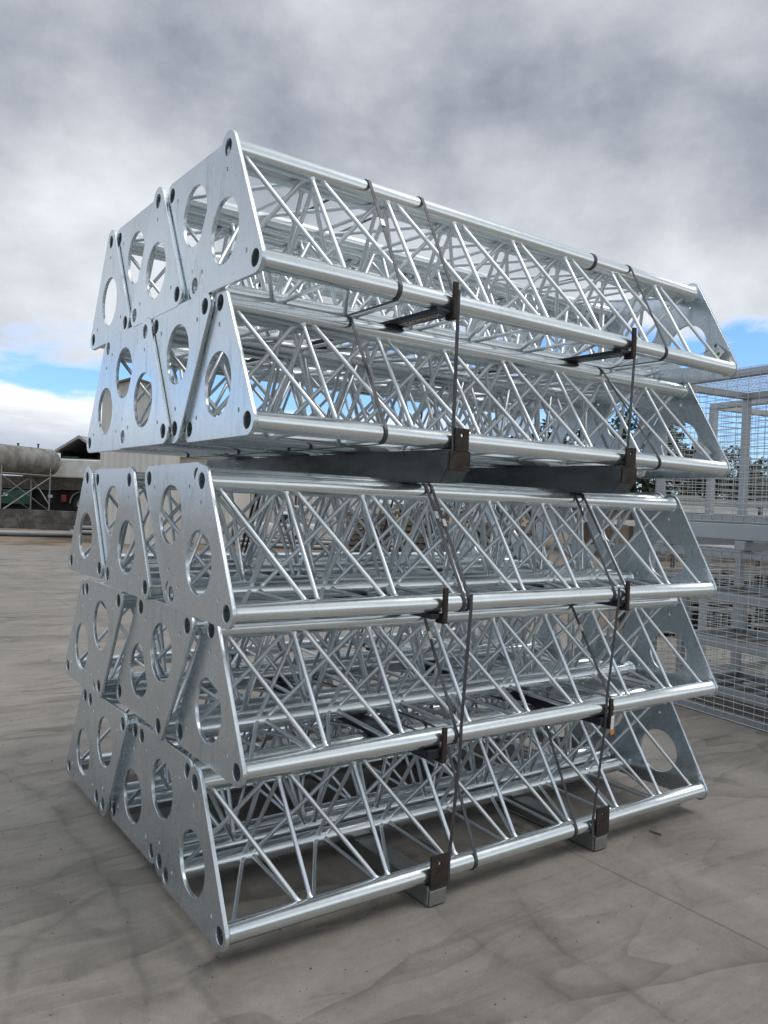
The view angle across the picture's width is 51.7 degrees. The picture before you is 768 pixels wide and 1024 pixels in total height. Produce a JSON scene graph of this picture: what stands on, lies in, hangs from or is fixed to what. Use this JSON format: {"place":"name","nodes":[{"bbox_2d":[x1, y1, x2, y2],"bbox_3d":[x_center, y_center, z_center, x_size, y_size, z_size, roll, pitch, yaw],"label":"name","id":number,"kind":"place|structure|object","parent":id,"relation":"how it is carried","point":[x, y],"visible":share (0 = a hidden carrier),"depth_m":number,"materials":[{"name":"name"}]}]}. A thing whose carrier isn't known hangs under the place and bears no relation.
{"place":"outdoors","nodes":[
{"label":"outdoors","id":0,"kind":"place"},
{"bbox_2d":[0,465,50,509],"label":"tank stand","id":1,"kind":"object","parent":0,"point":[25,474],"visible":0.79,"depth_m":28.48,"materials":[{"name":"grey metal"}]},
{"bbox_2d":[0,443,60,474],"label":"storage tank","id":2,"kind":"object","parent":1,"relation":"on","point":[22,459],"visible":0.93,"depth_m":28.11,"materials":[{"name":"grey metal"}]},
{"bbox_2d":[1,459,99,511],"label":"truck","id":3,"kind":"object","parent":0,"point":[67,477],"visible":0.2,"depth_m":30.24,"materials":[{"name":"white paint"}]},
{"bbox_2d":[55,435,99,490],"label":"gable shed","id":4,"kind":"structure","parent":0,"point":[75,448],"depth_m":38.53,"materials":[{"name":"grey metal"}]},
{"bbox_2d":[100,377,181,545],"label":"cream building","id":5,"kind":"structure","parent":0,"point":[121,460],"depth_m":19.99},
{"bbox_2d":[346,512,390,551],"bbox_3d":[-0.380,0.543,19.667,1.144,1.055,0.963,2,1,-1],"label":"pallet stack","id":6,"kind":"object","parent":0,"point":[356,537],"visible":0.24,"depth_m":19.21,"materials":[{"name":"brown wood"}]},
{"bbox_2d":[0,545,767,1023],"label":"concrete pad","id":7,"kind":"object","parent":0,"point":[128,941],"visible":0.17,"depth_m":2.58,"materials":[{"name":"grey concrete"}]},
{"bbox_2d":[67,663,502,806],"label":"lattice truss","id":8,"kind":"object","parent":7,"relation":"on","point":[77,764],"visible":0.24,"depth_m":3.45,"materials":[{"name":"silver metal"}]},
{"bbox_2d":[65,578,502,692],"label":"lattice truss","id":9,"kind":"object","parent":8,"relation":"on","point":[79,670],"visible":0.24,"depth_m":3.57,"materials":[{"name":"silver metal"}]},
{"bbox_2d":[230,595,458,744],"bbox_3d":[-0.264,0.541,3.334,0.020,0.458,1.764,2,1,-36],"label":"strap","id":10,"kind":"object","parent":9,"relation":"attached to","point":[429,633],"visible":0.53,"depth_m":2.71,"materials":[{"name":"fabric"}]},
{"bbox_2d":[361,604,613,714],"bbox_3d":[0.374,0.562,3.793,0.041,0.458,1.765,2,1,-36],"label":"strap","id":11,"kind":"object","parent":9,"relation":"attached to","point":[588,646],"visible":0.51,"depth_m":3.18,"materials":[{"name":"fabric"}]},
{"bbox_2d":[312,678,477,869],"bbox_3d":[-0.170,0.995,3.410,0.035,0.445,1.718,2,1,-36],"label":"strap","id":12,"kind":"object","parent":8,"relation":"attached to","point":[463,810],"visible":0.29,"depth_m":2.83,"materials":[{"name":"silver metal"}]},
{"bbox_2d":[342,668,577,838],"bbox_3d":[0.249,1.009,3.710,0.050,0.445,1.721,2,1,-36],"label":"strap","id":13,"kind":"object","parent":8,"relation":"attached to","point":[563,783],"visible":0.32,"depth_m":3.13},
{"bbox_2d":[110,685,593,863],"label":"lattice truss","id":14,"kind":"object","parent":7,"relation":"on","point":[122,810],"visible":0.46,"depth_m":3.15,"materials":[{"name":"silver metal"}]},
{"bbox_2d":[366,647,613,728],"bbox_3d":[0.393,0.753,3.702,0.060,0.116,1.606,2,1,-36],"label":"flat bar","id":15,"kind":"object","parent":14,"relation":"on","point":[599,720],"visible":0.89,"depth_m":3.26,"materials":[{"name":"black metal"}]},
{"bbox_2d":[610,716,613,734],"bbox_3d":[0.881,0.822,3.061,0.023,0.071,0.006,2,1,-36],"label":"orange tag","id":16,"kind":"object","parent":15,"relation":"attached to","point":[612,726],"visible":1,"depth_m":3.06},
{"bbox_2d":[262,783,448,906],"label":"dunnage beam","id":17,"kind":"structure","parent":7,"relation":"on","point":[432,892],"depth_m":2.75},
{"bbox_2d":[87,654,549,815],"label":"lattice truss","id":18,"kind":"object","parent":17,"relation":"on","point":[117,717],"visible":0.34,"depth_m":3.16,"materials":[{"name":"silver metal"}]},
{"bbox_2d":[84,579,531,697],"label":"lattice truss","id":19,"kind":"object","parent":18,"relation":"on","point":[117,602],"visible":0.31,"depth_m":3.19,"materials":[{"name":"silver metal"}]},
{"bbox_2d":[69,467,514,578],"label":"lattice truss","id":20,"kind":"object","parent":19,"relation":"on","point":[89,561],"visible":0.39,"depth_m":3.50,"materials":[{"name":"silver metal"}]},
{"bbox_2d":[94,468,548,565],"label":"lattice truss","id":21,"kind":"object","parent":19,"relation":"on","point":[106,481],"visible":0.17,"depth_m":3.38,"materials":[{"name":"silver metal"}]},
{"bbox_2d":[207,428,470,482],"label":"support beam","id":22,"kind":"structure","parent":21,"relation":"on","point":[437,466],"depth_m":2.80,"materials":[{"name":"metal"}]},
{"bbox_2d":[87,345,514,459],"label":"lattice truss","id":23,"kind":"object","parent":22,"relation":"on","point":[98,440],"visible":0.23,"depth_m":3.43,"materials":[{"name":"silver metal"}]},
{"bbox_2d":[119,318,606,467],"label":"lattice truss","id":24,"kind":"object","parent":22,"relation":"on","point":[153,430],"visible":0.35,"depth_m":3.02,"materials":[{"name":"silver metal"}]},
{"bbox_2d":[184,287,730,478],"bbox_3d":[0.442,-0.411,3.005,2.287,0.452,0.504,2,0,-35],"label":"lattice truss","id":25,"kind":"object","parent":22,"relation":"on","point":[240,418],"visible":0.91,"depth_m":2.72,"materials":[{"name":"silver metal"}]},
{"bbox_2d":[186,316,387,457],"bbox_3d":[-0.452,-0.445,3.051,0.013,0.438,1.601,2,1,-36],"label":"strap","id":26,"kind":"object","parent":25,"relation":"attached to","point":[371,383],"visible":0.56,"depth_m":2.51,"materials":[{"name":"black fabric"}]},
{"bbox_2d":[189,129,738,382],"bbox_3d":[0.469,-0.848,2.964,2.287,0.452,0.504,2,2,-36],"label":"lattice truss","id":27,"kind":"object","parent":25,"relation":"on","point":[251,255],"visible":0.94,"depth_m":2.68,"materials":[{"name":"silver metal"}]},
{"bbox_2d":[229,179,402,334],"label":"strap","id":28,"kind":"object","parent":27,"relation":"attached to","point":[383,225],"visible":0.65,"depth_m":2.46,"materials":[{"name":"fabric"}]},
{"bbox_2d":[245,281,458,363],"bbox_3d":[-0.277,-0.692,3.137,0.076,0.116,1.645,2,1,-36],"label":"flat bar","id":29,"kind":"object","parent":27,"relation":"attached to","point":[431,314],"visible":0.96,"depth_m":2.55,"materials":[{"name":"black metal"}]},
{"bbox_2d":[168,145,682,369],"bbox_3d":[0.322,-0.848,3.191,2.287,0.452,0.504,2,2,-36],"label":"lattice truss","id":30,"kind":"object","parent":29,"relation":"on","point":[183,197],"visible":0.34,"depth_m":2.94,"materials":[{"name":"silver metal"}]},
{"bbox_2d":[258,196,452,309],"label":"strap","id":31,"kind":"object","parent":27,"relation":"attached to","point":[435,239],"visible":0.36,"depth_m":2.61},
{"bbox_2d":[451,290,460,450],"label":"tie strap","id":32,"kind":"object","parent":27,"relation":"attached to","point":[455,380],"visible":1,"depth_m":2.53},
{"bbox_2d":[407,328,636,384],"bbox_3d":[0.448,-0.669,3.659,0.074,0.116,1.647,2,1,-36],"label":"flat bar","id":33,"kind":"object","parent":27,"relation":"attached to","point":[628,355],"visible":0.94,"depth_m":3.05,"materials":[{"name":"black metal"}]},
{"bbox_2d":[444,265,667,391],"bbox_3d":[0.675,-0.844,3.794,0.034,0.442,1.589,2,1,-36],"label":"strap","id":34,"kind":"object","parent":27,"relation":"attached to","point":[652,316],"visible":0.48,"depth_m":3.25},
{"bbox_2d":[585,253,597,270],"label":"strap","id":35,"kind":"object","parent":27,"relation":"attached to","point":[594,264],"visible":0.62,"depth_m":3.19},
{"bbox_2d":[627,338,636,446],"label":"tie strap","id":36,"kind":"object","parent":27,"relation":"attached to","point":[631,400],"visible":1,"depth_m":3.04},
{"bbox_2d":[701,343,723,357],"bbox_3d":[1.411,-0.704,3.511,0.181,0.092,0.072,3,1,25],"label":"paper tag","id":37,"kind":"object","parent":27,"relation":"attached to","point":[717,349],"visible":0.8,"depth_m":3.49,"materials":[{"name":"white paper"}]},
{"bbox_2d":[420,366,660,469],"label":"strap","id":38,"kind":"object","parent":25,"relation":"attached to","point":[635,421],"visible":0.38,"depth_m":3.23,"materials":[{"name":"black fabric"}]},
{"bbox_2d":[692,440,711,457],"bbox_3d":[1.414,-0.281,3.531,0.088,0.082,0.002,3,1,39],"label":"paper tag","id":39,"kind":"object","parent":25,"relation":"attached to","point":[708,451],"visible":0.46,"depth_m":3.53,"materials":[{"name":"white paper"}]},
{"bbox_2d":[461,447,636,493],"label":"support beam","id":40,"kind":"structure","parent":21,"relation":"on","point":[614,479],"depth_m":3.25,"materials":[{"name":"metal"}]},
{"bbox_2d":[105,324,564,448],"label":"lattice truss","id":41,"kind":"object","parent":40,"relation":"on","point":[123,345],"visible":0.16,"depth_m":3.38,"materials":[{"name":"silver metal"}]},
{"bbox_2d":[90,230,527,400],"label":"lattice truss","id":42,"kind":"object","parent":41,"relation":"on","point":[102,332],"visible":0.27,"depth_m":3.23,"materials":[{"name":"silver metal"}]},
{"bbox_2d":[117,201,582,379],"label":"lattice truss","id":43,"kind":"object","parent":41,"relation":"on","point":[130,239],"visible":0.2,"depth_m":3.15,"materials":[{"name":"silver metal"}]},
{"bbox_2d":[153,292,668,466],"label":"lattice truss","id":44,"kind":"object","parent":40,"relation":"on","point":[189,320],"visible":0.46,"depth_m":3.00,"materials":[{"name":"silver metal"}]},
{"bbox_2d":[131,187,623,390],"bbox_3d":[0.136,-0.872,3.425,2.287,0.452,0.504,2,1,-36],"label":"lattice truss","id":45,"kind":"object","parent":44,"relation":"on","point":[171,295],"visible":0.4,"depth_m":2.88,"materials":[{"name":"silver metal"}]},
{"bbox_2d":[230,659,447,763],"bbox_3d":[-0.291,0.732,3.209,0.070,0.116,1.605,2,1,-36],"label":"flat bar","id":46,"kind":"object","parent":18,"relation":"on","point":[438,754],"visible":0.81,"depth_m":2.75,"materials":[{"name":"black metal"}]},
{"bbox_2d":[137,585,652,740],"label":"lattice truss","id":47,"kind":"object","parent":46,"relation":"on","point":[183,629],"visible":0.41,"depth_m":2.82,"materials":[{"name":"silver metal"}]},
{"bbox_2d":[166,464,716,629],"bbox_3d":[0.386,0.116,2.997,2.287,0.452,0.504,2,2,-36],"label":"lattice truss","id":48,"kind":"object","parent":47,"relation":"on","point":[216,597],"visible":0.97,"depth_m":2.75,"materials":[{"name":"silver metal"}]},
{"bbox_2d":[241,483,465,611],"bbox_3d":[-0.230,0.084,3.312,0.027,0.447,1.713,2,1,-36],"label":"strap","id":49,"kind":"object","parent":48,"relation":"attached to","point":[435,512],"visible":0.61,"depth_m":2.71,"materials":[{"name":"fabric"}]},
{"bbox_2d":[244,483,469,611],"bbox_3d":[-0.210,0.084,3.326,0.027,0.447,1.713,2,1,-36],"label":"strap","id":50,"kind":"object","parent":48,"relation":"attached to","point":[443,520],"visible":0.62,"depth_m":2.73,"materials":[{"name":"fabric"}]},
{"bbox_2d":[334,588,448,623],"bbox_3d":[-0.284,0.277,3.198,0.060,0.116,1.602,2,1,-36],"label":"flat bar","id":51,"kind":"object","parent":48,"relation":"attached to","point":[441,618],"visible":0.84,"depth_m":2.56,"materials":[{"name":"black metal"}]},
{"bbox_2d":[145,462,663,602],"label":"lattice truss","id":52,"kind":"object","parent":51,"relation":"on","point":[160,480],"visible":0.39,"depth_m":2.92,"materials":[{"name":"silver metal"}]},
{"bbox_2d":[447,594,472,888],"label":"tie strap","id":53,"kind":"object","parent":48,"relation":"attached to","point":[461,724],"visible":1,"depth_m":2.63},
{"bbox_2d":[367,492,615,602],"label":"strap","id":54,"kind":"object","parent":48,"relation":"attached to","point":[594,542],"visible":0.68,"depth_m":3.15,"materials":[{"name":"fabric"}]},
{"bbox_2d":[380,493,625,601],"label":"strap","id":55,"kind":"object","parent":48,"relation":"attached to","point":[604,541],"visible":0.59,"depth_m":3.20,"materials":[{"name":"fabric"}]},
{"bbox_2d":[516,581,629,610],"bbox_3d":[0.470,0.301,3.739,0.060,0.116,1.606,2,1,-36],"label":"flat bar","id":56,"kind":"object","parent":48,"relation":"attached to","point":[624,605],"visible":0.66,"depth_m":3.10,"materials":[{"name":"black metal"}]},
{"bbox_2d":[592,587,619,841],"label":"tie strap","id":57,"kind":"object","parent":48,"relation":"attached to","point":[606,704],"visible":1,"depth_m":3.06,"materials":[{"name":"black fabric"}]},
{"bbox_2d":[138,677,650,876],"bbox_3d":[0.190,1.007,3.289,2.287,0.452,0.504,2,1,-36],"label":"lattice truss","id":58,"kind":"object","parent":17,"relation":"on","point":[180,763],"visible":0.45,"depth_m":2.95,"materials":[{"name":"silver metal"}]},
{"bbox_2d":[116,596,597,726],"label":"lattice truss","id":59,"kind":"object","parent":58,"relation":"on","point":[132,695],"visible":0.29,"depth_m":3.34,"materials":[{"name":"silver metal"}]},
{"bbox_2d":[104,467,592,599],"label":"lattice truss","id":60,"kind":"object","parent":59,"relation":"on","point":[140,578],"visible":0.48,"depth_m":3.21,"materials":[{"name":"silver metal"}]},
{"bbox_2d":[161,688,707,952],"bbox_3d":[0.358,1.015,3.032,2.287,0.452,0.504,2,0,-36],"label":"lattice truss","id":61,"kind":"object","parent":17,"relation":"on","point":[205,911],"visible":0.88,"depth_m":2.77,"materials":[{"name":"silver metal"}]},
{"bbox_2d":[175,598,717,787],"bbox_3d":[0.406,0.557,3.027,2.287,0.452,0.504,2,1,-36],"label":"lattice truss","id":62,"kind":"object","parent":61,"relation":"on","point":[222,755],"visible":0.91,"depth_m":2.78,"materials":[{"name":"silver metal"}]},
{"bbox_2d":[1,592,758,1017],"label":"grit","id":63,"kind":"object","parent":7,"relation":"on","point":[317,926],"visible":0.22,"depth_m":2.64,"materials":[{"name":"stone"}]},
{"bbox_2d":[351,729,609,850],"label":"dunnage beam","id":64,"kind":"structure","parent":7,"relation":"on","point":[601,830],"depth_m":3.23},
{"bbox_2d":[618,602,755,635],"bbox_3d":[3.350,1.178,8.902,1.250,0.339,0.840,2,1,3],"label":"stillage","id":65,"kind":"object","parent":7,"relation":"on","point":[693,610],"visible":0.14,"depth_m":8.53,"materials":[{"name":"grey metal"}]},
{"bbox_2d":[638,567,752,607],"bbox_3d":[3.348,0.832,8.975,1.250,0.339,0.840,2,1,0],"label":"stillage","id":66,"kind":"object","parent":65,"relation":"on","point":[669,573],"visible":0.09,"depth_m":8.56,"materials":[{"name":"grey metal"}]},
{"bbox_2d":[645,543,767,732],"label":"cage","id":67,"kind":"object","parent":7,"relation":"on","point":[728,552],"visible":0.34,"depth_m":5.27,"materials":[{"name":"metal"}]},
{"bbox_2d":[656,521,767,550],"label":"steel platform","id":68,"kind":"structure","parent":67,"relation":"on","point":[746,537],"depth_m":5.11,"materials":[{"name":"grey metal"}]},
{"bbox_2d":[655,364,767,524],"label":"cage","id":69,"kind":"object","parent":68,"relation":"on","point":[741,517],"visible":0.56,"depth_m":5.71,"materials":[{"name":"metal"}]},
{"bbox_2d":[705,398,767,515],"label":"cage","id":70,"kind":"object","parent":68,"relation":"on","point":[711,422],"visible":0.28,"depth_m":6.68,"materials":[{"name":"metal"}]},
{"bbox_2d":[697,670,767,708],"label":"steel tray","id":71,"kind":"object","parent":7,"relation":"on","point":[740,682],"visible":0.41,"depth_m":5.58,"materials":[{"name":"grey metal"}]},
{"bbox_2d":[675,627,767,671],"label":"steel tray","id":72,"kind":"object","parent":71,"relation":"on","point":[740,644],"visible":0.59,"depth_m":5.69,"materials":[{"name":"grey metal"}]},
{"bbox_2d":[680,586,767,639],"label":"steel tray","id":73,"kind":"object","parent":72,"relation":"on","point":[744,599],"visible":0.45,"depth_m":5.66,"materials":[{"name":"grey metal"}]},
{"bbox_2d":[698,556,767,683],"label":"cage","id":74,"kind":"object","parent":7,"relation":"on","point":[702,612],"visible":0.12,"depth_m":6.69,"materials":[{"name":"metal"}]},
{"bbox_2d":[0,503,767,642],"bbox_3d":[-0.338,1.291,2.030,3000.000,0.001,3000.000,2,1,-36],"label":"ground","id":75,"kind":"structure","parent":0,"point":[43,541],"depth_m":20.75,"materials":[{"name":"grey concrete"}]},
{"bbox_2d":[0,530,72,537],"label":"steel pipe","id":76,"kind":"object","parent":75,"relation":"on","point":[28,533],"visible":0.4,"depth_m":21.81,"materials":[{"name":"silver metal"}]},
{"bbox_2d":[70,530,91,534],"bbox_3d":[-7.433,0.668,23.859,3.833,0.140,0.144,2,1,-8],"label":"steel pipe","id":77,"kind":"object","parent":75,"relation":"on","point":[86,532],"visible":0.12,"depth_m":23.61,"materials":[{"name":"silver metal"}]},
{"bbox_2d":[74,525,91,529],"bbox_3d":[-7.403,0.538,24.008,3.783,0.140,0.144,2,1,-8],"label":"steel pipe","id":78,"kind":"object","parent":77,"relation":"on","point":[86,527],"visible":0.16,"depth_m":23.75,"materials":[{"name":"silver metal"}]},
{"bbox_2d":[0,508,420,542],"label":"retaining wall","id":79,"kind":"structure","parent":75,"relation":"on","point":[37,519],"depth_m":26.00,"materials":[{"name":"concrete"}]},
{"bbox_2d":[179,456,249,544],"bbox_3d":[-5.050,-0.368,23.212,1.980,2.420,3.570,2,1,0],"label":"annex","id":80,"kind":"object","parent":75,"relation":"on","point":[242,501],"visible":0.07,"depth_m":21.61,"materials":[{"name":"white paint"}]},
{"bbox_2d":[237,511,317,539],"bbox_3d":[-3.034,0.457,22.496,2.300,0.948,0.990,2,1,-7],"label":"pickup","id":81,"kind":"object","parent":75,"relation":"on","point":[285,514],"visible":0.09,"depth_m":22.09,"materials":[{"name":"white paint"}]},
{"bbox_2d":[249,494,372,540],"bbox_3d":[-2.505,0.063,26.003,4.260,1.700,1.660,2,1,0],"label":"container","id":82,"kind":"object","parent":75,"relation":"on","point":[309,513],"visible":0.11,"depth_m":25.20,"materials":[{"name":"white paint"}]},
{"bbox_2d":[235,542,391,551],"bbox_3d":[-1.690,0.943,21.162,4.510,0.117,0.120,2,1,-4],"label":"steel pipe","id":83,"kind":"object","parent":75,"relation":"on","point":[319,547],"visible":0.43,"depth_m":21.06,"materials":[{"name":"silver metal"}]},
{"bbox_2d":[240,538,392,547],"bbox_3d":[-1.585,0.835,21.361,4.510,0.117,0.120,2,1,-4],"label":"steel pipe","id":84,"kind":"object","parent":83,"relation":"on","point":[323,542],"visible":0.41,"depth_m":21.26,"materials":[{"name":"silver metal"}]},
{"bbox_2d":[294,496,376,537],"bbox_3d":[-1.560,0.201,23.444,2.700,1.560,0.980,2,1,0],"label":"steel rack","id":85,"kind":"object","parent":75,"relation":"on","point":[313,520],"visible":0.16,"depth_m":22.96,"materials":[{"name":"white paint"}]},
{"bbox_2d":[393,501,464,520],"bbox_3d":[1.761,-0.420,26.970,3.417,3.042,2.999,2,1,-24],"label":"broadleaf tree","id":86,"kind":"object","parent":75,"relation":"on","point":[396,513],"visible":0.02,"depth_m":26.70,"materials":[{"name":"green plant"}]},
{"bbox_2d":[450,503,527,536],"bbox_3d":[3.515,-0.390,25.887,3.233,3.135,3.227,3,1,33],"label":"broadleaf tree","id":87,"kind":"object","parent":75,"relation":"on","point":[462,511],"visible":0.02,"depth_m":26.08,"materials":[{"name":"green plant"}]},
{"bbox_2d":[508,413,577,535],"bbox_3d":[5.132,-1.467,27.090,3.296,5.425,3.399,2,1,-35],"label":"broadleaf tree","id":88,"kind":"object","parent":75,"relation":"on","point":[549,434],"depth_m":26.80,"materials":[{"name":"green plant"}]},
{"bbox_2d":[563,418,635,509],"bbox_3d":[7.196,-1.143,27.816,3.123,4.960,3.174,3,1,38],"label":"broadleaf tree","id":89,"kind":"object","parent":75,"relation":"on","point":[624,435],"depth_m":27.70,"materials":[{"name":"green plant"}]},
{"bbox_2d":[555,494,700,567],"bbox_3d":[3.932,0.509,13.047,2.100,1.630,0.980,2,1,0],"label":"steel rack","id":90,"kind":"object","parent":75,"relation":"on","point":[591,546],"visible":0.11,"depth_m":12.60,"materials":[{"name":"grey metal"}]},
{"bbox_2d":[611,407,694,494],"bbox_3d":[9.222,-1.254,27.572,3.218,5.272,3.325,3,1,20],"label":"broadleaf tree","id":91,"kind":"object","parent":75,"relation":"on","point":[648,485],"visible":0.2,"depth_m":27.31,"materials":[{"name":"green plant"}]},
{"bbox_2d":[583,499,767,564],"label":"building","id":92,"kind":"structure","parent":75,"relation":"on","point":[610,531],"depth_m":22.50,"materials":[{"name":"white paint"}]},
{"bbox_2d":[613,501,767,572],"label":"steel rack","id":93,"kind":"object","parent":75,"relation":"on","point":[631,517],"visible":0.1,"depth_m":13.97,"materials":[{"name":"grey metal"}]},
{"bbox_2d":[668,466,733,498],"bbox_3d":[11.888,-0.310,30.280,4.460,3.540,4.782,3,1,19],"label":"broadleaf tree","id":94,"kind":"object","parent":75,"relation":"on","point":[697,494],"visible":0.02,"depth_m":29.41,"materials":[{"name":"green plant"}]},
{"bbox_2d":[668,429,734,498],"bbox_3d":[11.165,-0.722,28.402,2.626,4.386,2.765,3,1,43],"label":"broadleaf tree","id":95,"kind":"object","parent":75,"relation":"on","point":[699,493],"visible":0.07,"depth_m":27.94,"materials":[{"name":"green plant"}]},
{"bbox_2d":[715,444,767,500],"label":"broadleaf tree","id":96,"kind":"object","parent":75,"relation":"on","point":[758,491],"visible":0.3,"depth_m":26.57,"materials":[{"name":"green plant"}]},
{"bbox_2d":[719,604,767,626],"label":"stillage","id":97,"kind":"object","parent":75,"relation":"on","point":[756,621],"visible":0.04,"depth_m":9.37,"materials":[{"name":"grey metal"}]},
{"bbox_2d":[709,565,767,588],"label":"stillage","id":98,"kind":"object","parent":97,"relation":"on","point":[758,578],"visible":0.13,"depth_m":9.41,"materials":[{"name":"grey metal"}]},
{"bbox_2d":[0,0,767,506],"label":"sky","id":99,"kind":"structure","parent":0,"point":[633,133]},
{"bbox_2d":[398,508,448,551],"bbox_3d":[0.926,0.535,19.115,1.148,1.190,0.968,2,1,-6],"label":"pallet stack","id":100,"kind":"object","parent":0,"point":[420,544],"visible":0.15,"depth_m":18.68,"materials":[{"name":"brown wood"}]},
{"bbox_2d":[476,524,531,552],"bbox_3d":[2.577,0.756,17.509,1.145,0.920,0.964,2,1,-5],"label":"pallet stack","id":101,"kind":"object","parent":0,"point":[487,527],"visible":0.1,"depth_m":17.10,"materials":[{"name":"brown wood"}]}
]}

